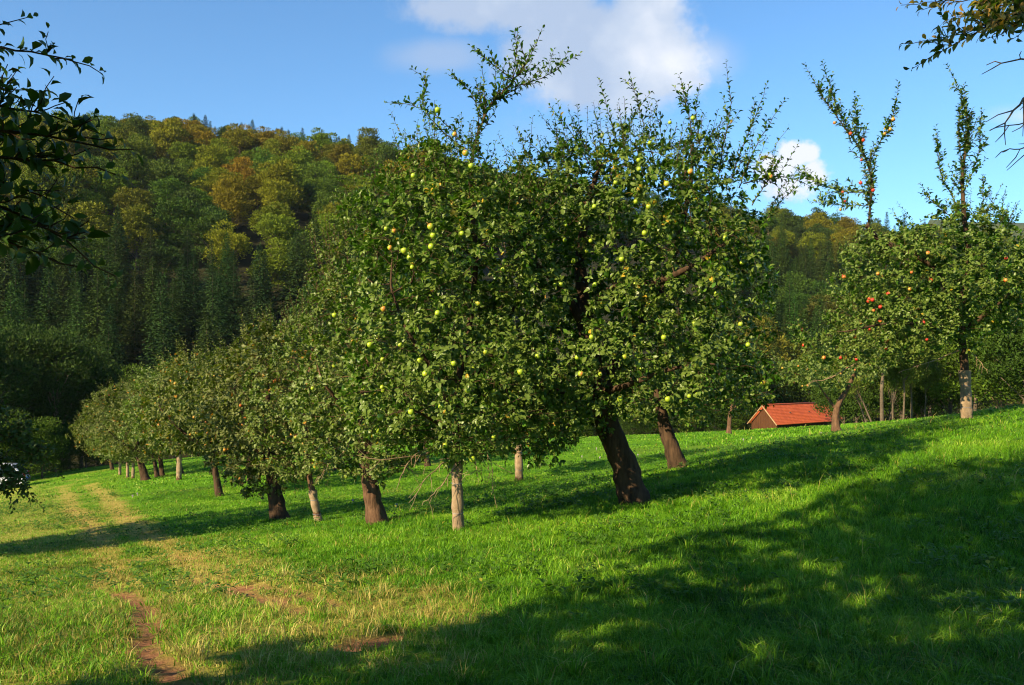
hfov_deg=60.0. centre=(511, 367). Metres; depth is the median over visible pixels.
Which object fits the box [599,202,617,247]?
spruce tree
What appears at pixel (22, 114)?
beech tree
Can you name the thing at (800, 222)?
oak tree
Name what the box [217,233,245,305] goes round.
spruce tree
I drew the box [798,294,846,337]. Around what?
beech tree
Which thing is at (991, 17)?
apple tree
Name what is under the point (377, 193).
oak tree
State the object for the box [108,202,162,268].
beech tree
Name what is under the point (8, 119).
beech tree
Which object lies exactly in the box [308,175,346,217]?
oak tree
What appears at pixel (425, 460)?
apple tree
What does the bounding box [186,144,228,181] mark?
beech tree
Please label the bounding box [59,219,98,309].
spruce tree
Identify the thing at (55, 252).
oak tree
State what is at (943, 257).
beech tree
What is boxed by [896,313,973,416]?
hedge tree
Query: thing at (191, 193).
oak tree
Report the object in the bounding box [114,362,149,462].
alder tree
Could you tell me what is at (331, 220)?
beech tree
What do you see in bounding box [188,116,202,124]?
oak tree
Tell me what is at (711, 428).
bush
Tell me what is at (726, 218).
beech tree
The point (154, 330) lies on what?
spruce tree
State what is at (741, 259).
beech tree
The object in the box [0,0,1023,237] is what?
sky
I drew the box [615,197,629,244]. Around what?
spruce tree
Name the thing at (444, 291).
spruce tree
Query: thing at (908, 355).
grove tree
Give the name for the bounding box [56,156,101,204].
beech tree
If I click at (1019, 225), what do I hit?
distant hill
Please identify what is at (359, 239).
spruce tree
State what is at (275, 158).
beech tree
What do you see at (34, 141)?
beech tree
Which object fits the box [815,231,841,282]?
spruce tree
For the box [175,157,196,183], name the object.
oak tree
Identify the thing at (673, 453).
apple tree
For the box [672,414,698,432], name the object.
bush
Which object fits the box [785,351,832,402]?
alder tree
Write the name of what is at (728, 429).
apple tree
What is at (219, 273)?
spruce tree
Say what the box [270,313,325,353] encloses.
oak tree
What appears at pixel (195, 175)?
oak tree
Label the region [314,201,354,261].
beech tree
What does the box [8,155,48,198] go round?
beech tree
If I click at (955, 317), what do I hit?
apple tree
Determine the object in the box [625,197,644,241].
spruce tree
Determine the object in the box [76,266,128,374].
spruce tree
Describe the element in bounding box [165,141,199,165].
beech tree
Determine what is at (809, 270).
spruce tree
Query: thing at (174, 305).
spruce tree
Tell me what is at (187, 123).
beech tree
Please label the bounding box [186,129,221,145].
beech tree
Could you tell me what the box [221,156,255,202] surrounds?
beech tree
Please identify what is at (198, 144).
beech tree
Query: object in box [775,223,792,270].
spruce tree
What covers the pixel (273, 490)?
apple tree
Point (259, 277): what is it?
spruce tree
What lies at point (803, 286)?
oak tree
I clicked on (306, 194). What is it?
oak tree
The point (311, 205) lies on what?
oak tree
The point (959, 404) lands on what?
hedge tree
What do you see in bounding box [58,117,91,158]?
beech tree
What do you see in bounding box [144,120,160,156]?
beech tree
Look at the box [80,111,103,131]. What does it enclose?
oak tree
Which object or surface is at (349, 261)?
spruce tree
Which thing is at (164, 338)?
spruce tree
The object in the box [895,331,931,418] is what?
grove tree
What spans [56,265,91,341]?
spruce tree
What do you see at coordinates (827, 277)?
spruce tree
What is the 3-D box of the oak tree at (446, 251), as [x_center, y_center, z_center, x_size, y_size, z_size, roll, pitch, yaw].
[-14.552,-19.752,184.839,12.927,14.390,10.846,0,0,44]
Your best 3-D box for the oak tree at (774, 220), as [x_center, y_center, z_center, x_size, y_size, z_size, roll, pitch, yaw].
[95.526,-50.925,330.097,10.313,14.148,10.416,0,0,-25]
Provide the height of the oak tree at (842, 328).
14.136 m
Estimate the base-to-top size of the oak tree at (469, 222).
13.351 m
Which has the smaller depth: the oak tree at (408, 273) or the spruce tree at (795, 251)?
the oak tree at (408, 273)
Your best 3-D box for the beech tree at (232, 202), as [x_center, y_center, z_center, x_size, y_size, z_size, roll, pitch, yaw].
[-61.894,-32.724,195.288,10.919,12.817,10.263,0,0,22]
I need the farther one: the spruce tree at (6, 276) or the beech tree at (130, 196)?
the beech tree at (130, 196)
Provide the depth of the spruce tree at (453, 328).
137.90 m
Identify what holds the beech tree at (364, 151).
on the ground at (166, 668)
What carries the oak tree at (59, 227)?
on the ground at (166, 668)
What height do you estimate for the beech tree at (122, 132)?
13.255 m
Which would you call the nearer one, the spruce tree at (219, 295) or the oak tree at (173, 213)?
the spruce tree at (219, 295)
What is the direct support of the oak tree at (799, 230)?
on the ground at (166, 668)
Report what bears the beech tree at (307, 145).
on the ground at (166, 668)
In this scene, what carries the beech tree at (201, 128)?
on the ground at (166, 668)
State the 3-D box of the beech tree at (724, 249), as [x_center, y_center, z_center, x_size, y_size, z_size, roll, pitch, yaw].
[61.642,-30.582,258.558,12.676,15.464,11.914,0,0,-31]
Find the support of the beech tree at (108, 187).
on the ground at (166, 668)
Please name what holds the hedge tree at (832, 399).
on the ground at (166, 668)
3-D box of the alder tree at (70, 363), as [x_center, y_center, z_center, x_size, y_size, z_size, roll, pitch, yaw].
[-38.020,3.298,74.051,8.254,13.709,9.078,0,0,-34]
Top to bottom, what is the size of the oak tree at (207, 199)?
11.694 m
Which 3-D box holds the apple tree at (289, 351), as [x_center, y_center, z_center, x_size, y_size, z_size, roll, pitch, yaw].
[-3.751,0.640,16.372,2.262,4.481,2.896,0,0,0]
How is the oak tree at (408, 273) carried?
on the ground at (166, 668)
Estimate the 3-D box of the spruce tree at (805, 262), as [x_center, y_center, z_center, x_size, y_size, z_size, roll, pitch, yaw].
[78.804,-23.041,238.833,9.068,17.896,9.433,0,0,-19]
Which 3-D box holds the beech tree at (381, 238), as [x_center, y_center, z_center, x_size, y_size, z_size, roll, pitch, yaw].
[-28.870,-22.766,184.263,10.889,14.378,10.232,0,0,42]
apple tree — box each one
[0,9,142,288]
[0,397,64,513]
[65,397,122,469]
[68,374,193,480]
[85,407,149,474]
[93,411,171,477]
[94,406,149,477]
[104,383,193,476]
[112,374,193,475]
[113,350,229,479]
[118,364,220,473]
[136,334,276,496]
[175,333,301,480]
[194,299,328,519]
[237,285,358,521]
[277,186,440,524]
[283,333,390,469]
[325,24,581,530]
[373,343,465,465]
[438,288,601,480]
[463,61,822,505]
[583,284,778,468]
[705,350,767,433]
[774,339,896,432]
[784,59,1023,419]
[896,0,1023,169]
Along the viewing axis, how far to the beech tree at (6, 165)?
191.84 m
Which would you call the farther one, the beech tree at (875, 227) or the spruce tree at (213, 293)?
the beech tree at (875, 227)
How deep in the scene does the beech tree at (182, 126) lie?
256.78 m
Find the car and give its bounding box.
[0,463,30,487]
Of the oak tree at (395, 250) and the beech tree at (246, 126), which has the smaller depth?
the oak tree at (395, 250)
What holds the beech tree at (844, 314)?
on the ground at (166, 668)
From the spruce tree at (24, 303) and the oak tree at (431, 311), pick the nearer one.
the spruce tree at (24, 303)
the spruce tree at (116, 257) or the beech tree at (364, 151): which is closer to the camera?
the spruce tree at (116, 257)
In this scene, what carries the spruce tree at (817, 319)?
on the ground at (166, 668)
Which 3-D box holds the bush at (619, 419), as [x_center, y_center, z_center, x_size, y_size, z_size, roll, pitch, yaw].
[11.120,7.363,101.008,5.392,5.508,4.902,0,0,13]
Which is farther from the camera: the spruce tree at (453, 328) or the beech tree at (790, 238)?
the beech tree at (790, 238)
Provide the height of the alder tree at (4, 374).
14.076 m
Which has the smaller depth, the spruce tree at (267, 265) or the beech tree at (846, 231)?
the spruce tree at (267, 265)
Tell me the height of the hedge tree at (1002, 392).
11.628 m
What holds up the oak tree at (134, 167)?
on the ground at (166, 668)
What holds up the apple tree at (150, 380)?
on the ground at (166, 668)
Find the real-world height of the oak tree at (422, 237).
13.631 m
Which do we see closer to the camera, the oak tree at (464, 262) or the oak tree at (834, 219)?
the oak tree at (464, 262)
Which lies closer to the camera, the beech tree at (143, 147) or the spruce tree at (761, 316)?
the spruce tree at (761, 316)
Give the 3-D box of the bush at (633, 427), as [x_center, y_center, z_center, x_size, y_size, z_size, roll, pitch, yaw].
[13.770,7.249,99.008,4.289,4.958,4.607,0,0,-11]
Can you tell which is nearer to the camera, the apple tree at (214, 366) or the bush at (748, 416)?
the apple tree at (214, 366)
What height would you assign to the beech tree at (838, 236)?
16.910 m
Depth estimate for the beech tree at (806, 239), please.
297.84 m
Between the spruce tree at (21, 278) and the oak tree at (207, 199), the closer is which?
the spruce tree at (21, 278)
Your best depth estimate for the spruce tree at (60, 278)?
139.79 m
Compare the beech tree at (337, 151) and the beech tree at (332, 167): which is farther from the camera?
the beech tree at (337, 151)
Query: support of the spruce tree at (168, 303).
on the ground at (166, 668)
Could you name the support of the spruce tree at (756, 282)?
on the ground at (166, 668)
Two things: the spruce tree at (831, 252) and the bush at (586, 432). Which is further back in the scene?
the spruce tree at (831, 252)
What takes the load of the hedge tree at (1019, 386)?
on the ground at (166, 668)
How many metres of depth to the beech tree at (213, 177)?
208.50 m
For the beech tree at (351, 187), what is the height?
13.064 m
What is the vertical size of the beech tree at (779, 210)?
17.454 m
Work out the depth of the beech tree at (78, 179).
185.36 m
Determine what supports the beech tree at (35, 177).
on the ground at (166, 668)
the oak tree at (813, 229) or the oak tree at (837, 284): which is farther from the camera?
the oak tree at (813, 229)
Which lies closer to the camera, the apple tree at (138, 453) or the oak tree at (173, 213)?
the apple tree at (138, 453)
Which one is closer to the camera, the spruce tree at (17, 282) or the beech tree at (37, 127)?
the spruce tree at (17, 282)
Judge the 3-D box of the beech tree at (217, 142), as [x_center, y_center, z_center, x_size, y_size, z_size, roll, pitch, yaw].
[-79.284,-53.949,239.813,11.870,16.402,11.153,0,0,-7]
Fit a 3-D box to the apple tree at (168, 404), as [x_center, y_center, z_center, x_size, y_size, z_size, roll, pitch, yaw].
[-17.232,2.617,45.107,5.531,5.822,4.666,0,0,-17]
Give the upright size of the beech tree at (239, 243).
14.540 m
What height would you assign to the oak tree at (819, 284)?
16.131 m
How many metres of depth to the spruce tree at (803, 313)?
183.07 m
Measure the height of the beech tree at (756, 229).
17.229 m
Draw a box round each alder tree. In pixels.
[0,315,61,456]
[0,325,45,450]
[0,332,40,417]
[2,321,74,473]
[17,325,112,471]
[30,325,72,472]
[49,336,126,467]
[86,357,129,465]
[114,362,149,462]
[154,359,197,458]
[575,357,606,436]
[605,357,644,432]
[708,355,741,430]
[726,356,770,417]
[758,359,800,407]
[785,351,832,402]
[814,368,854,419]
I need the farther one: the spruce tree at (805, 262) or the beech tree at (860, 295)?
the spruce tree at (805, 262)
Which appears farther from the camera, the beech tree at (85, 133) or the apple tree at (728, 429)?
the beech tree at (85, 133)
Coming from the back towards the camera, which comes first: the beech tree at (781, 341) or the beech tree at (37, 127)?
the beech tree at (37, 127)
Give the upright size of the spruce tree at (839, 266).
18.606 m
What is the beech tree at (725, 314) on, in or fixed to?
on the ground at (166, 668)
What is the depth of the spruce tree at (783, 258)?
244.64 m
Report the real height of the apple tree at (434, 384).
6.844 m
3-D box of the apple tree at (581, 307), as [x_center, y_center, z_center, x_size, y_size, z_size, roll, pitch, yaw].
[1.656,-1.151,12.728,5.101,6.606,4.234,0,0,-33]
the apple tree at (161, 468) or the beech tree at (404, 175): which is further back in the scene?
the beech tree at (404, 175)
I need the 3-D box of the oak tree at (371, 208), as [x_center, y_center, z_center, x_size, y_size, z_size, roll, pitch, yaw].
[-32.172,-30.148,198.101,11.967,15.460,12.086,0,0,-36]
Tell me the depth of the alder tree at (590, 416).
103.27 m
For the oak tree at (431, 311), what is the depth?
146.31 m
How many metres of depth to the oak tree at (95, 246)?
162.36 m
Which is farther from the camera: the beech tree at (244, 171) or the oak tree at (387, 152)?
the oak tree at (387, 152)
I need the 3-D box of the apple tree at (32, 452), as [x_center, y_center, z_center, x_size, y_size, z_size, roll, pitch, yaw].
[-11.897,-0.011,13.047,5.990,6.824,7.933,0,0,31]
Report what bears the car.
on the ground at (166, 668)
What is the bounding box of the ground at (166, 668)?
[0,150,1023,684]
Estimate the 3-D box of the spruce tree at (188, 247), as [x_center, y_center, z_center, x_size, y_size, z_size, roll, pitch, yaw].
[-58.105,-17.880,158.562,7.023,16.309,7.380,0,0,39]
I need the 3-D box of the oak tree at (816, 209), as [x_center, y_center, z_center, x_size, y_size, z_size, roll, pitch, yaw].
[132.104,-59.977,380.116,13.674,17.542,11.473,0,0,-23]
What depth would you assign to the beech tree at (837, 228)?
334.99 m
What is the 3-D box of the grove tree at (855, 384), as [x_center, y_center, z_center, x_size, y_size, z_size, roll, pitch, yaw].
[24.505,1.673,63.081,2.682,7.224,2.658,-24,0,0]
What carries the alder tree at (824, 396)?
on the ground at (166, 668)
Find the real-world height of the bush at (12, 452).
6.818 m
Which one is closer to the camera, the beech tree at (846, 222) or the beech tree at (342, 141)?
the beech tree at (342, 141)
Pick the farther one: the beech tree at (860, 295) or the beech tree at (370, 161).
the beech tree at (370, 161)
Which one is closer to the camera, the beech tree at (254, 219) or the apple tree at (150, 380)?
the apple tree at (150, 380)
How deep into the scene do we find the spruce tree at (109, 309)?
113.61 m
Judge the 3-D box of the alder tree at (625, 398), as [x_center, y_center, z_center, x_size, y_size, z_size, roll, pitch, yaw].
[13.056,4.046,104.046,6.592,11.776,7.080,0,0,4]
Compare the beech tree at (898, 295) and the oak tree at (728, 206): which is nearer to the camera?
the beech tree at (898, 295)
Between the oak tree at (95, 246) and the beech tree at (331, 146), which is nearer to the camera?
the oak tree at (95, 246)
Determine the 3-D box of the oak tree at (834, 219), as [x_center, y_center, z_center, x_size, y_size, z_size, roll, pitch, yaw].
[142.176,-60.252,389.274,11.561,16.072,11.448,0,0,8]
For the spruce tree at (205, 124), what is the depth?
298.27 m
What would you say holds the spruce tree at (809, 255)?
on the ground at (166, 668)
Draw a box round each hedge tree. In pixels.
[805,348,874,423]
[808,326,897,424]
[828,367,888,422]
[865,332,946,419]
[867,379,934,419]
[875,336,959,419]
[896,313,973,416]
[905,304,991,415]
[929,305,1019,410]
[937,388,996,413]
[939,284,1023,407]
[968,281,1023,405]
[977,284,1023,403]
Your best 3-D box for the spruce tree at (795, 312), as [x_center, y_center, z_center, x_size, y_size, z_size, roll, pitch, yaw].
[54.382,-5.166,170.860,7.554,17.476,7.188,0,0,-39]
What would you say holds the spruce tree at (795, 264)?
on the ground at (166, 668)
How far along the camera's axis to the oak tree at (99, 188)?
199.24 m
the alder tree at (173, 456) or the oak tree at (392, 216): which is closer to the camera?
the alder tree at (173, 456)
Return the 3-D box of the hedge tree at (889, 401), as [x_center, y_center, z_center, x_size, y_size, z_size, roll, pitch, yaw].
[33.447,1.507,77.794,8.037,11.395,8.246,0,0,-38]
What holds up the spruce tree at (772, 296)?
on the ground at (166, 668)
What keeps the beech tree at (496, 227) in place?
on the ground at (166, 668)
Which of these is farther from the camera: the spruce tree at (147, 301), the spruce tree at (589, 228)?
the spruce tree at (589, 228)
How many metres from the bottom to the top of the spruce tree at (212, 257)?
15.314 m
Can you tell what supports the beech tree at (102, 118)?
on the ground at (166, 668)
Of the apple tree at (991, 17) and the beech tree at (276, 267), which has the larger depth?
the beech tree at (276, 267)
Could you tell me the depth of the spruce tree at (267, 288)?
152.46 m
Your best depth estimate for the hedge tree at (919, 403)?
73.30 m
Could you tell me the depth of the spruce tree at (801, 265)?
220.18 m
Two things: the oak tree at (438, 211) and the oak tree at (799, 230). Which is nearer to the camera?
the oak tree at (438, 211)
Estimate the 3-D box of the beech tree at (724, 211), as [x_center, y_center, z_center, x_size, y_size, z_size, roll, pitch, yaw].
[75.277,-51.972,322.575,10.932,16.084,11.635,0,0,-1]
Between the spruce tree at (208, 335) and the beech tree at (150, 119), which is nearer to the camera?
the spruce tree at (208, 335)
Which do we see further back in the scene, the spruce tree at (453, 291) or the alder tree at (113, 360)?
the spruce tree at (453, 291)
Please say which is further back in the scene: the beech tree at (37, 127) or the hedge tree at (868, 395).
the beech tree at (37, 127)
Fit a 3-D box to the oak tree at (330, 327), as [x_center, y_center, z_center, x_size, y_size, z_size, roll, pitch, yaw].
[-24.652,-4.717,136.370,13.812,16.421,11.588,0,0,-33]
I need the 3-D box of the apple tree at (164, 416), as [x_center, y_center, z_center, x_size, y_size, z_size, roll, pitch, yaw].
[-8.873,1.434,25.974,4.609,4.852,3.888,0,0,0]
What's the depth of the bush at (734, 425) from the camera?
107.41 m
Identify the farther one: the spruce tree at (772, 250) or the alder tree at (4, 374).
the spruce tree at (772, 250)
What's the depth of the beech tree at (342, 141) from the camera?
287.74 m
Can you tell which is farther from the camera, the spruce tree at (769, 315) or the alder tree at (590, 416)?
the spruce tree at (769, 315)
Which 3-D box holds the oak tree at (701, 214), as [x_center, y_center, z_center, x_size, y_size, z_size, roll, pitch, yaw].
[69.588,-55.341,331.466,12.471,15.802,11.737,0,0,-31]
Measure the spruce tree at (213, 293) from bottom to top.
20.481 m
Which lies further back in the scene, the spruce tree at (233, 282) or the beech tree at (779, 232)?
the beech tree at (779, 232)
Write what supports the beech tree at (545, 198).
on the ground at (166, 668)
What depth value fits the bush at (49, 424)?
63.68 m
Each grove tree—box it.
[830,357,869,422]
[831,343,872,421]
[834,297,936,420]
[867,359,914,418]
[878,371,917,420]
[892,332,928,418]
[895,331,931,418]
[911,348,945,416]
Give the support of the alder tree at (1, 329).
on the ground at (166, 668)
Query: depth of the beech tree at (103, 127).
231.25 m
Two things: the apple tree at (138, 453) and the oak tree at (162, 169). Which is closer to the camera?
the apple tree at (138, 453)
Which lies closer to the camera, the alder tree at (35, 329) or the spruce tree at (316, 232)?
the alder tree at (35, 329)
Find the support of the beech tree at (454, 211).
on the ground at (166, 668)
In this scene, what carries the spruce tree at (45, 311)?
on the ground at (166, 668)
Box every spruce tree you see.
[0,240,30,325]
[0,269,32,331]
[0,282,25,336]
[1,237,47,324]
[11,280,37,333]
[22,228,61,314]
[31,249,66,333]
[44,246,74,331]
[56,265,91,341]
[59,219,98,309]
[65,281,92,347]
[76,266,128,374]
[86,234,129,328]
[90,225,138,321]
[94,204,136,306]
[97,310,132,376]
[99,305,127,372]
[102,263,132,356]
[115,268,152,372]
[126,221,169,310]
[128,256,166,337]
[134,273,182,375]
[142,275,186,365]
[145,317,175,371]
[153,279,192,371]
[154,278,195,358]
[165,255,200,344]
[168,224,205,302]
[183,250,209,330]
[189,308,230,442]
[191,262,231,362]
[191,305,221,367]
[193,260,237,350]
[195,240,222,313]
[195,274,237,355]
[202,114,208,127]
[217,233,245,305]
[221,250,246,339]
[232,241,278,345]
[233,271,266,354]
[237,283,264,353]
[241,298,272,361]
[247,250,280,318]
[249,120,255,132]
[259,259,279,323]
[261,301,282,351]
[274,231,311,314]
[295,211,325,297]
[337,220,361,271]
[350,224,369,259]
[436,252,452,313]
[441,255,466,339]
[441,284,470,352]
[464,268,480,329]
[586,221,600,253]
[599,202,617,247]
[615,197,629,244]
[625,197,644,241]
[730,287,743,319]
[735,269,752,313]
[740,250,758,296]
[745,260,766,317]
[753,304,767,358]
[754,241,784,309]
[754,268,780,321]
[755,334,789,410]
[760,276,784,352]
[761,242,784,303]
[773,300,783,331]
[775,222,790,270]
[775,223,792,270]
[777,270,799,342]
[778,243,791,285]
[778,314,792,357]
[780,233,795,273]
[781,297,803,355]
[790,233,799,268]
[790,257,799,279]
[795,256,810,306]
[796,298,810,341]
[799,250,816,291]
[802,306,820,351]
[805,260,817,294]
[805,292,832,348]
[807,238,818,279]
[808,297,829,350]
[813,240,825,279]
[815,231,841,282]
[817,266,825,290]
[824,235,835,271]
[824,263,829,284]
[834,243,848,287]
[882,212,889,232]
[926,401,956,415]
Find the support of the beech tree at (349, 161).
on the ground at (166, 668)
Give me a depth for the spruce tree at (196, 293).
148.20 m
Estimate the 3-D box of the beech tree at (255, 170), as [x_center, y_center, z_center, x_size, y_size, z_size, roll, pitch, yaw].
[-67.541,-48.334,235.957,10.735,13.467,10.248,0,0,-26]
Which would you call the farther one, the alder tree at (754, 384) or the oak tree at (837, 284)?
the oak tree at (837, 284)
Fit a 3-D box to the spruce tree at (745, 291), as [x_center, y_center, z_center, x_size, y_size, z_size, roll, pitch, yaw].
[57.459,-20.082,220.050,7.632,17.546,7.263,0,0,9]
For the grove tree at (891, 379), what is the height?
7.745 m
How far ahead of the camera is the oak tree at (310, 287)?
140.41 m
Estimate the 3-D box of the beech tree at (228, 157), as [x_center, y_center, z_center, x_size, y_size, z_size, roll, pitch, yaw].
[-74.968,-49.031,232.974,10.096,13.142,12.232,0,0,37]
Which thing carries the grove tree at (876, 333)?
on the ground at (166, 668)
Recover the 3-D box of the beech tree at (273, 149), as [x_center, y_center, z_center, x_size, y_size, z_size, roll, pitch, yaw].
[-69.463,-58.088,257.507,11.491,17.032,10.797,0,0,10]
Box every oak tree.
[0,211,35,275]
[15,240,75,295]
[23,207,78,272]
[28,129,69,155]
[71,152,113,187]
[72,234,110,286]
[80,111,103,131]
[91,169,112,214]
[97,115,125,133]
[104,145,156,195]
[121,112,148,139]
[126,133,156,158]
[126,158,159,189]
[128,239,183,292]
[138,157,195,202]
[144,196,203,259]
[146,176,185,224]
[159,186,204,247]
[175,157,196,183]
[181,206,236,263]
[184,166,215,198]
[185,187,215,212]
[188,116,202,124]
[194,204,235,256]
[217,124,230,139]
[243,146,280,174]
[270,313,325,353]
[283,231,327,281]
[286,272,353,335]
[290,132,305,143]
[292,178,316,220]
[295,160,341,202]
[299,266,348,325]
[307,192,319,208]
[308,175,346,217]
[309,190,341,221]
[318,157,343,179]
[322,285,393,351]
[342,186,381,213]
[344,254,397,315]
[348,198,388,233]
[369,185,395,216]
[371,140,402,180]
[381,236,422,263]
[384,202,424,237]
[384,251,443,309]
[391,298,449,342]
[414,210,431,236]
[418,216,451,248]
[423,207,446,216]
[426,238,465,271]
[441,258,485,298]
[450,212,480,254]
[541,199,576,251]
[626,210,663,246]
[647,190,665,210]
[687,200,707,228]
[706,195,734,211]
[725,208,741,218]
[738,212,758,226]
[755,235,781,271]
[760,212,784,235]
[772,271,815,313]
[775,209,797,229]
[777,289,811,322]
[786,224,811,241]
[796,215,809,236]
[804,280,848,324]
[805,223,833,250]
[808,207,834,227]
[809,281,848,297]
[817,228,832,257]
[829,212,843,224]
[831,316,864,337]
[863,218,889,231]
[885,266,902,283]
[957,393,1015,409]
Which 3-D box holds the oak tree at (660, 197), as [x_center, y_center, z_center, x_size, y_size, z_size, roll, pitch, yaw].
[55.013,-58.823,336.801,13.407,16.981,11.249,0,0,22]
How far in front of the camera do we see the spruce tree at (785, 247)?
267.39 m
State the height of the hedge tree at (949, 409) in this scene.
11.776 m
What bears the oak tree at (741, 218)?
on the ground at (166, 668)
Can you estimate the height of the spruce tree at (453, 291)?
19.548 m
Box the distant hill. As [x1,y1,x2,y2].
[928,220,1023,238]
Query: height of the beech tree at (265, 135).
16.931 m
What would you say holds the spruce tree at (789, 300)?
on the ground at (166, 668)
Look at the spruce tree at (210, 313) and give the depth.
114.37 m
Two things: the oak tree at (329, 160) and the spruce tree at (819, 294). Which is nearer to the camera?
the spruce tree at (819, 294)
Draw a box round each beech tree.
[0,150,13,178]
[0,179,26,204]
[0,241,25,292]
[1,121,27,172]
[3,116,23,135]
[8,138,58,170]
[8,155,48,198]
[9,158,74,236]
[12,104,31,119]
[34,114,62,137]
[37,162,93,217]
[41,110,73,151]
[47,124,106,156]
[54,200,112,255]
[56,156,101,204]
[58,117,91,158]
[67,188,114,232]
[75,120,110,157]
[88,166,137,215]
[94,131,129,167]
[95,115,114,125]
[108,124,137,140]
[108,186,155,242]
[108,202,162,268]
[125,132,155,161]
[144,115,155,132]
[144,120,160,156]
[149,118,191,165]
[150,123,159,155]
[153,117,191,163]
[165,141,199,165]
[182,119,202,129]
[184,138,205,156]
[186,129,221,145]
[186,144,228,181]
[187,124,218,138]
[190,167,248,210]
[202,137,238,162]
[202,218,252,274]
[207,173,253,214]
[211,189,256,228]
[220,123,259,156]
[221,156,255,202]
[222,123,261,154]
[223,155,240,169]
[239,149,257,163]
[242,171,267,209]
[244,248,293,294]
[246,159,262,204]
[247,126,284,152]
[247,200,294,255]
[250,212,301,260]
[255,158,303,208]
[256,138,282,162]
[256,179,299,211]
[259,130,300,156]
[259,156,304,212]
[275,145,316,197]
[292,139,323,179]
[293,212,359,263]
[306,127,339,156]
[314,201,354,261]
[317,160,340,183]
[319,143,339,162]
[328,144,354,178]
[333,138,355,171]
[335,153,369,185]
[335,174,365,187]
[341,184,363,210]
[351,127,381,165]
[351,142,379,161]
[360,224,389,259]
[362,172,395,188]
[363,155,380,181]
[377,159,402,173]
[383,173,415,207]
[400,152,429,174]
[411,174,444,210]
[445,191,489,247]
[480,200,524,257]
[516,190,532,230]
[536,182,564,209]
[691,295,747,356]
[704,238,743,269]
[705,203,730,230]
[708,224,729,241]
[719,214,730,230]
[726,244,759,280]
[734,315,790,409]
[740,220,768,244]
[762,201,789,221]
[768,226,792,235]
[768,229,800,255]
[782,341,816,369]
[791,231,835,263]
[796,354,878,422]
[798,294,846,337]
[803,212,832,233]
[821,232,848,267]
[826,305,860,334]
[828,224,844,232]
[830,233,858,261]
[832,216,862,232]
[837,226,860,239]
[847,293,882,320]
[852,245,883,279]
[856,222,883,240]
[873,247,898,267]
[884,281,910,311]
[903,235,926,261]
[910,249,953,276]
[949,261,964,275]
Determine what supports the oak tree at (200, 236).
on the ground at (166, 668)
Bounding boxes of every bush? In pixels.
[0,409,38,480]
[17,416,69,478]
[44,425,84,473]
[65,415,103,467]
[87,452,114,465]
[580,419,594,436]
[589,414,625,435]
[619,412,653,434]
[642,406,678,434]
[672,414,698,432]
[689,405,726,431]
[713,409,745,430]
[732,402,755,429]
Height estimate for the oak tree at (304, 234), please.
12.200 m
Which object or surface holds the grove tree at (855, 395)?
on the ground at (166, 668)
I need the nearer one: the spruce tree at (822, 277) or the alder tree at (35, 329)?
the alder tree at (35, 329)
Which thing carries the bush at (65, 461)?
on the ground at (166, 668)
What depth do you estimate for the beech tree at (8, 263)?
148.03 m
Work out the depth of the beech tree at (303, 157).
250.44 m
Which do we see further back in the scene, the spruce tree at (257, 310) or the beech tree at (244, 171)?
the beech tree at (244, 171)
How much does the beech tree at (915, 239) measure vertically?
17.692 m
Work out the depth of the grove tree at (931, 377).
65.59 m
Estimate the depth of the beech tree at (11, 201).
178.42 m
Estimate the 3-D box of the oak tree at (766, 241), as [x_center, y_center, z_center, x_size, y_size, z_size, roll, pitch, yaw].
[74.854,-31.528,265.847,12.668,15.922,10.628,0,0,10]
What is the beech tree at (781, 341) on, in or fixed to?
on the ground at (166, 668)
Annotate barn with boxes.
[747,402,842,428]
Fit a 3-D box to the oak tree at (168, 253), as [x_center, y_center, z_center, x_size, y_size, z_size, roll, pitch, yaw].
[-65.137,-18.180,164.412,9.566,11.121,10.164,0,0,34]
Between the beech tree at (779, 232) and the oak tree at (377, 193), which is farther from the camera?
the beech tree at (779, 232)
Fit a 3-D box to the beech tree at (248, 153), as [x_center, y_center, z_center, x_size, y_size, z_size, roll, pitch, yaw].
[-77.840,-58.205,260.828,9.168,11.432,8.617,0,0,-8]
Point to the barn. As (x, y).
(784, 415)
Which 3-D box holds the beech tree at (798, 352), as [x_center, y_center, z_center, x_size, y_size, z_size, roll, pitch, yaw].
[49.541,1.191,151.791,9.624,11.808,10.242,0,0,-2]
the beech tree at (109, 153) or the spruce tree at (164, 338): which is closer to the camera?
the spruce tree at (164, 338)
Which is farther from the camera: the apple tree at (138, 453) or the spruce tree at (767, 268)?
the spruce tree at (767, 268)
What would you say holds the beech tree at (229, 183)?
on the ground at (166, 668)
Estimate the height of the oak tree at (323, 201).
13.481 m
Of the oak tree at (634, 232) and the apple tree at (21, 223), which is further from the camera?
the oak tree at (634, 232)
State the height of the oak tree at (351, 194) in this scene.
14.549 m
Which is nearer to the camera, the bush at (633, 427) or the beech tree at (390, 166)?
the bush at (633, 427)
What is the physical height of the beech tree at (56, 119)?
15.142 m
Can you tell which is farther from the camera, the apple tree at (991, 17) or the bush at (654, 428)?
the bush at (654, 428)
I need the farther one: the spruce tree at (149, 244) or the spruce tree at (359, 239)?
the spruce tree at (359, 239)
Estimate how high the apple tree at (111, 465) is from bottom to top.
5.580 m
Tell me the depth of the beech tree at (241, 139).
265.28 m
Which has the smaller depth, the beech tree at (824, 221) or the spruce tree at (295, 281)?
the spruce tree at (295, 281)
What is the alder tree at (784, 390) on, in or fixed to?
on the ground at (166, 668)
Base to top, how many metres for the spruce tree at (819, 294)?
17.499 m
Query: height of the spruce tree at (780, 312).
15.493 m
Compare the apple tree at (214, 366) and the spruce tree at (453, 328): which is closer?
the apple tree at (214, 366)

